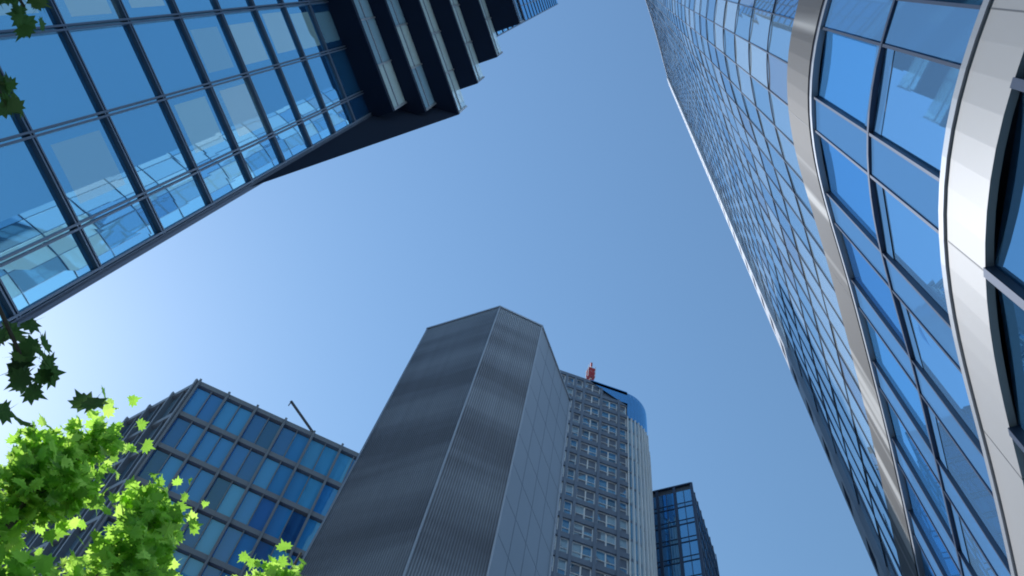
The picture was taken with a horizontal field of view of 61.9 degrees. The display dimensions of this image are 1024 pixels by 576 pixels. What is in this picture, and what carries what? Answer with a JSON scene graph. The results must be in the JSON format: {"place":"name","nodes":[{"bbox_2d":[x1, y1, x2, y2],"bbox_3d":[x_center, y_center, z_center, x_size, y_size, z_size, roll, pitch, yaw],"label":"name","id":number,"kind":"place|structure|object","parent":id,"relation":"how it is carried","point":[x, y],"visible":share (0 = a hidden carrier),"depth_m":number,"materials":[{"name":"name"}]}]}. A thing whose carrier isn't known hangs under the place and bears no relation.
{"place":"outdoors","nodes":[
{"label":"outdoors","id":0,"kind":"place"},
{"bbox_2d":[0,0,557,328],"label":"building","id":1,"kind":"structure","parent":0,"point":[141,127],"depth_m":26.19,"materials":[{"name":"blue glass"}]},
{"bbox_2d":[0,0,876,575],"label":"sky","id":2,"kind":"structure","parent":0,"point":[571,193],"materials":[{"name":"blue"}]},
{"bbox_2d":[551,362,657,575],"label":"building","id":3,"kind":"structure","parent":0,"point":[605,525],"depth_m":98.56,"materials":[{"name":"grey concrete"}]},
{"bbox_2d":[645,0,1023,575],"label":"skyscraper","id":4,"kind":"structure","parent":0,"point":[862,161],"depth_m":16.98,"materials":[{"name":"blue glass"}]},
{"bbox_3d":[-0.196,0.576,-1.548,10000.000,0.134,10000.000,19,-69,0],"label":"ground","id":5,"kind":"structure","parent":0,"visible":0},
{"bbox_2d":[0,0,108,427],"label":"maple tree","id":6,"kind":"object","parent":5,"relation":"on","point":[24,357],"visible":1,"depth_m":3.89,"materials":[{"name":"green plant"}]},
{"bbox_2d":[0,387,154,575],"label":"maple tree","id":7,"kind":"object","parent":5,"relation":"on","point":[45,481],"visible":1,"depth_m":9.06,"materials":[{"name":"green plant"}]},
{"bbox_2d":[0,472,208,575],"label":"maple tree","id":8,"kind":"object","parent":5,"relation":"on","point":[150,515],"visible":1,"depth_m":8.34,"materials":[{"name":"green plant"}]},
{"bbox_2d":[0,378,358,575],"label":"office building","id":9,"kind":"structure","parent":5,"relation":"on","point":[263,483],"depth_m":85.59,"materials":[{"name":"blue glass"}]},
{"bbox_2d":[232,539,306,575],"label":"maple tree","id":10,"kind":"object","parent":5,"relation":"on","point":[274,567],"visible":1,"depth_m":10.33,"materials":[{"name":"green plant"}]},
{"bbox_2d":[295,305,570,575],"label":"building","id":11,"kind":"structure","parent":5,"relation":"on","point":[456,469],"depth_m":47.50,"materials":[{"name":"grey metal"}]},
{"bbox_2d":[653,482,719,575],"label":"building","id":12,"kind":"structure","parent":5,"relation":"on","point":[684,546],"depth_m":106.45,"materials":[{"name":"blue glass"}]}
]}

